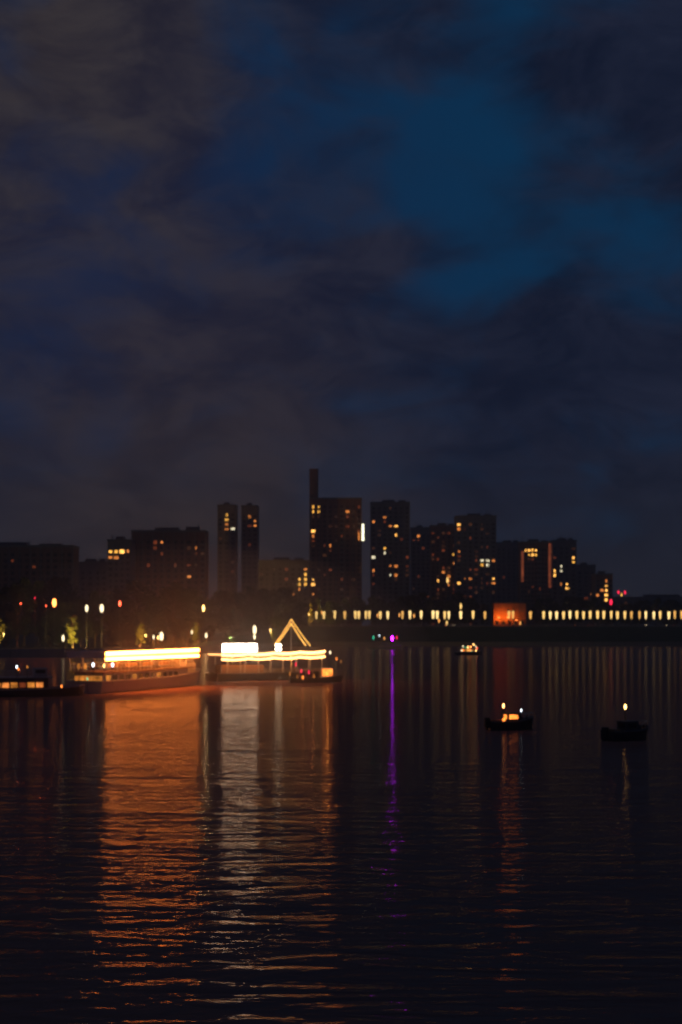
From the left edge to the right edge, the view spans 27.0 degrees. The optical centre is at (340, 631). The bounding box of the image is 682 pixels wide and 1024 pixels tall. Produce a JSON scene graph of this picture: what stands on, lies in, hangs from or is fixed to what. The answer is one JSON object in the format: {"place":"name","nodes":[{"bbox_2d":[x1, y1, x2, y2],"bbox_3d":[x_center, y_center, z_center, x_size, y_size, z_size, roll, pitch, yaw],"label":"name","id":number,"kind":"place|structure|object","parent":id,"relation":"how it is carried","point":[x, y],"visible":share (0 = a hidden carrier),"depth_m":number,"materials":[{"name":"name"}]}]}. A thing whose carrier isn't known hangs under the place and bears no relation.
{"place":"outdoors","nodes":[
{"label":"outdoors","id":0,"kind":"place"},
{"bbox_2d":[0,646,681,1023],"bbox_3d":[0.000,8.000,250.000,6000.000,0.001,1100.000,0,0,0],"label":"water","id":1,"kind":"structure","parent":0,"point":[390,836],"depth_m":53.41,"materials":[{"name":"black liquid"}]},
{"bbox_2d":[0,666,87,696],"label":"excursion boat","id":2,"kind":"object","parent":1,"relation":"on","point":[35,684],"visible":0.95,"depth_m":174.06,"materials":[{"name":"black paint"}]},
{"bbox_2d":[66,644,200,693],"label":"restaurant boat","id":3,"kind":"object","parent":1,"relation":"on","point":[175,669],"visible":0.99,"depth_m":192.15,"materials":[{"name":"brown paint"}]},
{"bbox_2d":[205,617,325,681],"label":"restaurant boat","id":4,"kind":"object","parent":1,"relation":"on","point":[239,672],"visible":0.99,"depth_m":230.05,"materials":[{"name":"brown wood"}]},
{"bbox_2d":[289,662,341,682],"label":"launch","id":5,"kind":"object","parent":1,"relation":"on","point":[327,676],"visible":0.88,"depth_m":221.80,"materials":[{"name":"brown wood"}]},
{"bbox_2d":[455,644,481,654],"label":"ferry boat","id":6,"kind":"object","parent":1,"relation":"on","point":[467,651],"visible":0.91,"depth_m":479.19,"materials":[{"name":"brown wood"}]},
{"bbox_2d":[484,703,532,730],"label":"motorboat","id":7,"kind":"object","parent":1,"relation":"on","point":[512,721],"visible":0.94,"depth_m":115.14,"materials":[{"name":"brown wood"}]},
{"bbox_2d":[509,715,517,718],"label":"window","id":8,"kind":"structure","parent":7,"relation":"in","point":[510,716],"depth_m":115.19,"materials":[{"name":"orange glass"}]},
{"bbox_2d":[600,704,648,741],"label":"motorboat","id":9,"kind":"object","parent":1,"relation":"on","point":[629,730],"visible":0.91,"depth_m":104.18,"materials":[{"name":"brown wood"}]},
{"bbox_2d":[618,723,624,727],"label":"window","id":10,"kind":"structure","parent":9,"relation":"in","point":[620,725],"depth_m":104.60,"materials":[{"name":"black glass"}]},
{"bbox_2d":[629,723,635,727],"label":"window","id":11,"kind":"structure","parent":9,"relation":"in","point":[633,725],"depth_m":104.34,"materials":[{"name":"black glass"}]},
{"bbox_2d":[0,627,681,657],"bbox_3d":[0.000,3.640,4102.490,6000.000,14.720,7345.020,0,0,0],"label":"ground","id":12,"kind":"structure","parent":0,"point":[503,634],"depth_m":780.44,"materials":[{"name":"black soil"}]},
{"bbox_2d":[0,619,4,643],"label":"tree","id":13,"kind":"object","parent":12,"relation":"on","point":[2,627],"visible":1,"depth_m":443.81,"materials":[{"name":"green plant"}]},
{"bbox_2d":[0,601,20,645],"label":"tree","id":14,"kind":"object","parent":12,"relation":"on","point":[5,638],"visible":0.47,"depth_m":496.24,"materials":[{"name":"green plant"}]},
{"bbox_2d":[0,586,20,644],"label":"tree","id":15,"kind":"object","parent":12,"relation":"on","point":[4,592],"visible":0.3,"depth_m":513.81,"materials":[{"name":"green plant"}]},
{"bbox_2d":[3,591,33,647],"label":"tree","id":16,"kind":"object","parent":12,"relation":"on","point":[13,626],"visible":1,"depth_m":474.18,"materials":[{"name":"green plant"}]},
{"bbox_2d":[22,580,56,645],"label":"tree","id":17,"kind":"object","parent":12,"relation":"on","point":[35,588],"visible":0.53,"depth_m":504.44,"materials":[{"name":"green plant"}]},
{"bbox_2d":[0,541,79,619],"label":"apartment block","id":18,"kind":"structure","parent":12,"relation":"on","point":[19,561],"depth_m":700.00,"materials":[{"name":"concrete"}]},
{"bbox_2d":[26,600,71,646],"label":"tree","id":19,"kind":"object","parent":12,"relation":"on","point":[47,637],"visible":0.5,"depth_m":499.18,"materials":[{"name":"green plant"}]},
{"bbox_2d":[52,598,55,648],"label":"street lamp","id":20,"kind":"object","parent":12,"relation":"on","point":[54,602],"visible":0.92,"depth_m":448.20,"materials":[{"name":"metal"}]},
{"bbox_2d":[33,576,83,644],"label":"tree","id":21,"kind":"object","parent":12,"relation":"on","point":[54,584],"visible":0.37,"depth_m":511.27,"materials":[{"name":"green plant"}]},
{"bbox_2d":[40,601,85,647],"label":"tree","id":22,"kind":"object","parent":12,"relation":"on","point":[67,613],"visible":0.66,"depth_m":480.48,"materials":[{"name":"green plant"}]},
{"bbox_2d":[66,615,79,647],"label":"tree","id":23,"kind":"object","parent":12,"relation":"on","point":[74,627],"visible":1,"depth_m":453.03,"materials":[{"name":"green plant"}]},
{"bbox_2d":[71,597,87,646],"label":"tree","id":24,"kind":"object","parent":12,"relation":"on","point":[80,602],"visible":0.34,"depth_m":492.77,"materials":[{"name":"green plant"}]},
{"bbox_2d":[85,604,87,647],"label":"street lamp","id":25,"kind":"object","parent":12,"relation":"on","point":[86,608],"visible":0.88,"depth_m":454.29,"materials":[{"name":"metal"}]},
{"bbox_2d":[79,559,106,626],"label":"apartment block","id":26,"kind":"structure","parent":12,"relation":"on","point":[93,574],"depth_m":770.00,"materials":[{"name":"concrete"}]},
{"bbox_2d":[82,599,104,646],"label":"tree","id":27,"kind":"object","parent":12,"relation":"on","point":[99,614],"visible":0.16,"depth_m":502.29,"materials":[{"name":"green plant"}]},
{"bbox_2d":[82,590,110,646],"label":"tree","id":28,"kind":"object","parent":12,"relation":"on","point":[93,626],"visible":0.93,"depth_m":490.08,"materials":[{"name":"green plant"}]},
{"bbox_2d":[100,604,103,647],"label":"street lamp","id":29,"kind":"object","parent":12,"relation":"on","point":[101,607],"visible":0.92,"depth_m":457.10,"materials":[{"name":"metal"}]},
{"bbox_2d":[103,610,114,644],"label":"tree","id":30,"kind":"object","parent":12,"relation":"on","point":[109,632],"visible":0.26,"depth_m":522.37,"materials":[{"name":"green plant"}]},
{"bbox_2d":[105,610,135,646],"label":"tree","id":31,"kind":"object","parent":12,"relation":"on","point":[120,624],"visible":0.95,"depth_m":509.81,"materials":[{"name":"green plant"}]},
{"bbox_2d":[107,537,135,626],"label":"apartment block","id":32,"kind":"structure","parent":12,"relation":"on","point":[120,562],"depth_m":725.00,"materials":[{"name":"paint"}]},
{"bbox_2d":[107,580,172,645],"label":"tree","id":33,"kind":"object","parent":12,"relation":"on","point":[135,587],"visible":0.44,"depth_m":524.17,"materials":[{"name":"green plant"}]},
{"bbox_2d":[135,622,145,647],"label":"tree","id":34,"kind":"object","parent":12,"relation":"on","point":[141,631],"visible":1,"depth_m":468.10,"materials":[{"name":"green plant"}]},
{"bbox_2d":[133,595,169,646],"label":"tree","id":35,"kind":"object","parent":12,"relation":"on","point":[157,611],"visible":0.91,"depth_m":491.09,"materials":[{"name":"green plant"}]},
{"bbox_2d":[145,607,172,645],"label":"tree","id":36,"kind":"object","parent":12,"relation":"on","point":[165,637],"visible":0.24,"depth_m":514.60,"materials":[{"name":"green plant"}]},
{"bbox_2d":[131,524,208,620],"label":"apartment block","id":37,"kind":"structure","parent":12,"relation":"on","point":[165,557],"depth_m":745.00,"materials":[{"name":"concrete"}]},
{"bbox_2d":[155,582,190,645],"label":"tree","id":38,"kind":"object","parent":12,"relation":"on","point":[179,622],"visible":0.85,"depth_m":514.77,"materials":[{"name":"green plant"}]},
{"bbox_2d":[165,588,202,643],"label":"tree","id":39,"kind":"object","parent":12,"relation":"on","point":[189,614],"visible":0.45,"depth_m":546.33,"materials":[{"name":"green plant"}]},
{"bbox_2d":[168,586,210,643],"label":"tree","id":40,"kind":"object","parent":12,"relation":"on","point":[199,618],"visible":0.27,"depth_m":549.91,"materials":[{"name":"green plant"}]},
{"bbox_2d":[191,622,199,639],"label":"tree","id":41,"kind":"object","parent":12,"relation":"on","point":[196,629],"visible":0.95,"depth_m":527.16,"materials":[{"name":"green plant"}]},
{"bbox_2d":[190,596,213,642],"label":"tree","id":42,"kind":"object","parent":12,"relation":"on","point":[207,619],"visible":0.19,"depth_m":560.17,"materials":[{"name":"green plant"}]},
{"bbox_2d":[202,604,204,641],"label":"street lamp","id":43,"kind":"object","parent":12,"relation":"on","point":[203,607],"visible":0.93,"depth_m":546.32,"materials":[{"name":"metal"}]},
{"bbox_2d":[201,599,226,640],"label":"tree","id":44,"kind":"object","parent":12,"relation":"on","point":[216,611],"visible":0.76,"depth_m":561.50,"materials":[{"name":"green plant"}]},
{"bbox_2d":[217,500,237,625],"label":"apartment tower","id":45,"kind":"structure","parent":12,"relation":"on","point":[227,546],"depth_m":900.00,"materials":[{"name":"paint"}]},
{"bbox_2d":[205,590,252,638],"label":"tree","id":46,"kind":"object","parent":12,"relation":"on","point":[225,603],"visible":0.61,"depth_m":578.98,"materials":[{"name":"green plant"}]},
{"bbox_2d":[226,593,257,634],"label":"tree","id":47,"kind":"object","parent":12,"relation":"on","point":[243,621],"visible":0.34,"depth_m":612.36,"materials":[{"name":"green plant"}]},
{"bbox_2d":[241,503,259,624],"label":"apartment tower","id":48,"kind":"structure","parent":12,"relation":"on","point":[249,540],"depth_m":912.00,"materials":[{"name":"paint"}]},
{"bbox_2d":[230,585,270,633],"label":"tree","id":49,"kind":"object","parent":12,"relation":"on","point":[253,598],"visible":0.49,"depth_m":646.20,"materials":[{"name":"green plant"}]},
{"bbox_2d":[263,593,292,629],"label":"tree","id":50,"kind":"object","parent":12,"relation":"on","point":[283,607],"visible":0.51,"depth_m":706.61,"materials":[{"name":"green plant"}]},
{"bbox_2d":[258,555,309,627],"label":"apartment block","id":51,"kind":"structure","parent":12,"relation":"on","point":[276,573],"depth_m":860.00,"materials":[{"name":"concrete"}]},
{"bbox_2d":[269,587,308,626],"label":"tree","id":52,"kind":"object","parent":12,"relation":"on","point":[286,594],"visible":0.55,"depth_m":749.25,"materials":[{"name":"green plant"}]},
{"bbox_2d":[279,600,303,627],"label":"tree","id":53,"kind":"object","parent":12,"relation":"on","point":[298,613],"visible":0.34,"depth_m":755.98,"materials":[{"name":"green plant"}]},
{"bbox_2d":[292,602,307,626],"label":"tree","id":54,"kind":"object","parent":12,"relation":"on","point":[300,621],"visible":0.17,"depth_m":787.37,"materials":[{"name":"green plant"}]},
{"bbox_2d":[308,603,313,625],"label":"tree","id":55,"kind":"object","parent":12,"relation":"on","point":[310,611],"visible":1,"depth_m":804.66,"materials":[{"name":"green plant"}]},
{"bbox_2d":[311,597,323,625],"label":"tree","id":56,"kind":"object","parent":12,"relation":"on","point":[316,603],"visible":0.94,"depth_m":813.75,"materials":[{"name":"green plant"}]},
{"bbox_2d":[325,601,332,625],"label":"tree","id":57,"kind":"object","parent":12,"relation":"on","point":[326,617],"visible":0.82,"depth_m":817.33,"materials":[{"name":"green plant"}]},
{"bbox_2d":[319,601,346,625],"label":"tree","id":58,"kind":"object","parent":12,"relation":"on","point":[331,607],"visible":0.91,"depth_m":812.26,"materials":[{"name":"green plant"}]},
{"bbox_2d":[309,469,363,625],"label":"apartment tower","id":59,"kind":"structure","parent":12,"relation":"on","point":[336,532],"depth_m":880.00,"materials":[{"name":"concrete"}]},
{"bbox_2d":[0,642,681,657],"bbox_3d":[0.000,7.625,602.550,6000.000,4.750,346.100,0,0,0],"label":"quay","id":60,"kind":"structure","parent":12,"relation":"on","point":[36,653],"depth_m":774.50,"materials":[{"name":"concrete"}]},
{"bbox_2d":[340,598,352,625],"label":"tree","id":61,"kind":"object","parent":12,"relation":"on","point":[346,603],"visible":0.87,"depth_m":813.85,"materials":[{"name":"green plant"}]},
{"bbox_2d":[346,596,365,622],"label":"tree","id":62,"kind":"object","parent":12,"relation":"on","point":[355,602],"visible":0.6,"depth_m":824.58,"materials":[{"name":"green plant"}]},
{"bbox_2d":[353,599,368,625],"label":"tree","id":63,"kind":"object","parent":12,"relation":"on","point":[361,602],"visible":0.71,"depth_m":822.29,"materials":[{"name":"green plant"}]},
{"bbox_2d":[365,595,379,625],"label":"tree","id":64,"kind":"object","parent":12,"relation":"on","point":[371,599],"visible":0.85,"depth_m":812.42,"materials":[{"name":"green plant"}]},
{"bbox_2d":[367,599,392,625],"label":"tree","id":65,"kind":"object","parent":12,"relation":"on","point":[381,605],"visible":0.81,"depth_m":814.17,"materials":[{"name":"black plant"}]},
{"bbox_2d":[370,499,409,625],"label":"apartment tower","id":66,"kind":"structure","parent":12,"relation":"on","point":[389,550],"depth_m":960.00,"materials":[{"name":"concrete"}]},
{"bbox_2d":[381,601,400,625],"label":"tree","id":67,"kind":"object","parent":12,"relation":"on","point":[391,609],"visible":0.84,"depth_m":811.89,"materials":[{"name":"black plant"}]},
{"bbox_2d":[393,595,407,625],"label":"tree","id":68,"kind":"object","parent":12,"relation":"on","point":[400,599],"visible":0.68,"depth_m":821.07,"materials":[{"name":"black plant"}]},
{"bbox_2d":[400,594,422,624],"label":"tree","id":69,"kind":"object","parent":12,"relation":"on","point":[412,607],"visible":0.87,"depth_m":811.85,"materials":[{"name":"black plant"}]},
{"bbox_2d":[410,525,428,625],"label":"apartment tower","id":70,"kind":"structure","parent":12,"relation":"on","point":[419,558],"depth_m":1060.00,"materials":[{"name":"paint"}]},
{"bbox_2d":[400,592,439,625],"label":"tree","id":71,"kind":"object","parent":12,"relation":"on","point":[428,605],"visible":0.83,"depth_m":815.23,"materials":[{"name":"black plant"}]},
{"bbox_2d":[424,608,435,625],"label":"tree","id":72,"kind":"object","parent":12,"relation":"on","point":[429,620],"visible":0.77,"depth_m":817.93,"materials":[{"name":"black plant"}]},
{"bbox_2d":[434,601,443,625],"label":"tree","id":73,"kind":"object","parent":12,"relation":"on","point":[441,612],"visible":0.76,"depth_m":824.95,"materials":[{"name":"black plant"}]},
{"bbox_2d":[429,520,453,625],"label":"apartment tower","id":74,"kind":"structure","parent":12,"relation":"on","point":[441,552],"depth_m":985.00,"materials":[{"name":"concrete"}]},
{"bbox_2d":[442,602,453,623],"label":"tree","id":75,"kind":"object","parent":12,"relation":"on","point":[447,606],"visible":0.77,"depth_m":814.95,"materials":[{"name":"black plant"}]},
{"bbox_2d":[441,592,478,625],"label":"tree","id":76,"kind":"object","parent":12,"relation":"on","point":[457,601],"visible":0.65,"depth_m":823.43,"materials":[{"name":"black plant"}]},
{"bbox_2d":[457,602,474,625],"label":"tree","id":77,"kind":"object","parent":12,"relation":"on","point":[465,610],"visible":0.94,"depth_m":812.26,"materials":[{"name":"black plant"}]},
{"bbox_2d":[462,597,481,625],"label":"tree","id":78,"kind":"object","parent":12,"relation":"on","point":[473,605],"visible":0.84,"depth_m":816.56,"materials":[{"name":"black plant"}]},
{"bbox_2d":[454,510,496,625],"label":"apartment tower","id":79,"kind":"structure","parent":12,"relation":"on","point":[474,555],"depth_m":945.00,"materials":[{"name":"concrete"}]},
{"bbox_2d":[478,603,489,625],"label":"tree","id":80,"kind":"object","parent":12,"relation":"on","point":[483,607],"visible":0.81,"depth_m":826.75,"materials":[{"name":"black plant"}]},
{"bbox_2d":[305,626,681,626],"bbox_3d":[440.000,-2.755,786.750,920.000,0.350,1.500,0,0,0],"label":"kerb","id":81,"kind":"structure","parent":12,"relation":"on","point":[493,626],"depth_m":786.00,"materials":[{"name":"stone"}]},
{"bbox_2d":[496,539,517,602],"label":"apartment tower","id":82,"kind":"structure","parent":12,"relation":"on","point":[506,571],"depth_m":1080.00,"materials":[{"name":"concrete"}]},
{"bbox_2d":[490,603,526,625],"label":"pavilion","id":83,"kind":"structure","parent":12,"relation":"on","point":[499,614],"depth_m":836.00,"materials":[{"name":"orange glass"}]},
{"bbox_2d":[517,534,551,625],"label":"apartment tower","id":84,"kind":"structure","parent":12,"relation":"on","point":[534,565],"depth_m":930.00,"materials":[{"name":"concrete"}]},
{"bbox_2d":[530,597,548,625],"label":"tree","id":85,"kind":"object","parent":12,"relation":"on","point":[538,615],"visible":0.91,"depth_m":814.45,"materials":[{"name":"black plant"}]},
{"bbox_2d":[541,598,558,625],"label":"tree","id":86,"kind":"object","parent":12,"relation":"on","point":[551,603],"visible":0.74,"depth_m":814.56,"materials":[{"name":"black plant"}]},
{"bbox_2d":[551,602,562,625],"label":"tree","id":87,"kind":"object","parent":12,"relation":"on","point":[558,610],"visible":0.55,"depth_m":818.68,"materials":[{"name":"black plant"}]},
{"bbox_2d":[550,536,576,625],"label":"apartment tower","id":88,"kind":"structure","parent":12,"relation":"on","point":[564,566],"depth_m":965.00,"materials":[{"name":"concrete"}]},
{"bbox_2d":[557,595,575,625],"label":"tree","id":89,"kind":"object","parent":12,"relation":"on","point":[567,606],"visible":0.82,"depth_m":819.15,"materials":[{"name":"black plant"}]},
{"bbox_2d":[562,596,587,625],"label":"tree","id":90,"kind":"object","parent":12,"relation":"on","point":[576,600],"visible":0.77,"depth_m":822.17,"materials":[{"name":"black plant"}]},
{"bbox_2d":[574,597,588,624],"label":"tree","id":91,"kind":"object","parent":12,"relation":"on","point":[585,601],"visible":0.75,"depth_m":824.33,"materials":[{"name":"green plant"}]},
{"bbox_2d":[577,560,595,625],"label":"apartment block","id":92,"kind":"structure","parent":12,"relation":"on","point":[585,571],"depth_m":1000.00,"materials":[{"name":"paint"}]},
{"bbox_2d":[586,597,600,623],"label":"tree","id":93,"kind":"object","parent":12,"relation":"on","point":[593,602],"visible":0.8,"depth_m":812.40,"materials":[{"name":"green plant"}]},
{"bbox_2d":[596,609,598,625],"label":"promenade lamp","id":94,"kind":"object","parent":12,"relation":"on","point":[597,613],"visible":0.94,"depth_m":799.56,"materials":[{"name":"metal"}]},
{"bbox_2d":[591,571,612,625],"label":"apartment block","id":95,"kind":"structure","parent":12,"relation":"on","point":[601,585],"depth_m":905.00,"materials":[{"name":"brick"}]},
{"bbox_2d":[597,600,608,625],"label":"tree","id":96,"kind":"object","parent":12,"relation":"on","point":[602,605],"visible":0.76,"depth_m":813.98,"materials":[{"name":"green plant"}]},
{"bbox_2d":[600,600,620,625],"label":"tree","id":97,"kind":"object","parent":12,"relation":"on","point":[612,607],"visible":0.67,"depth_m":821.77,"materials":[{"name":"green plant"}]},
{"bbox_2d":[614,603,628,623],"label":"tree","id":98,"kind":"object","parent":12,"relation":"on","point":[623,607],"visible":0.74,"depth_m":820.40,"materials":[{"name":"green plant"}]},
{"bbox_2d":[621,592,621,625],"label":"signal lamp","id":99,"kind":"object","parent":12,"relation":"on","point":[621,608],"visible":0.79,"depth_m":814.95,"materials":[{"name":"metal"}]},
{"bbox_2d":[622,603,636,625],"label":"tree","id":100,"kind":"object","parent":12,"relation":"on","point":[628,615],"visible":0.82,"depth_m":816.84,"materials":[{"name":"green plant"}]},
{"bbox_2d":[628,600,650,625],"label":"tree","id":101,"kind":"object","parent":12,"relation":"on","point":[636,606],"visible":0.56,"depth_m":825.42,"materials":[{"name":"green plant"}]},
{"bbox_2d":[635,599,656,624],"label":"tree","id":102,"kind":"object","parent":12,"relation":"on","point":[647,602],"visible":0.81,"depth_m":821.35,"materials":[{"name":"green plant"}]},
{"bbox_2d":[613,592,681,625],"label":"apartment block","id":103,"kind":"structure","parent":12,"relation":"on","point":[650,598],"depth_m":1000.00,"materials":[{"name":"concrete"}]},
{"bbox_2d":[650,597,664,625],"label":"tree","id":104,"kind":"object","parent":12,"relation":"on","point":[657,601],"visible":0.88,"depth_m":811.36,"materials":[{"name":"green plant"}]},
{"bbox_2d":[658,599,681,625],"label":"tree","id":105,"kind":"object","parent":12,"relation":"on","point":[669,605],"visible":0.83,"depth_m":813.79,"materials":[{"name":"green plant"}]},
{"bbox_2d":[664,601,681,624],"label":"tree","id":106,"kind":"object","parent":12,"relation":"on","point":[677,603],"visible":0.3,"depth_m":824.06,"materials":[{"name":"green plant"}]},
{"bbox_2d":[0,0,681,625],"label":"sky","id":107,"kind":"structure","parent":0,"point":[426,254],"materials":[{"name":"blue"}]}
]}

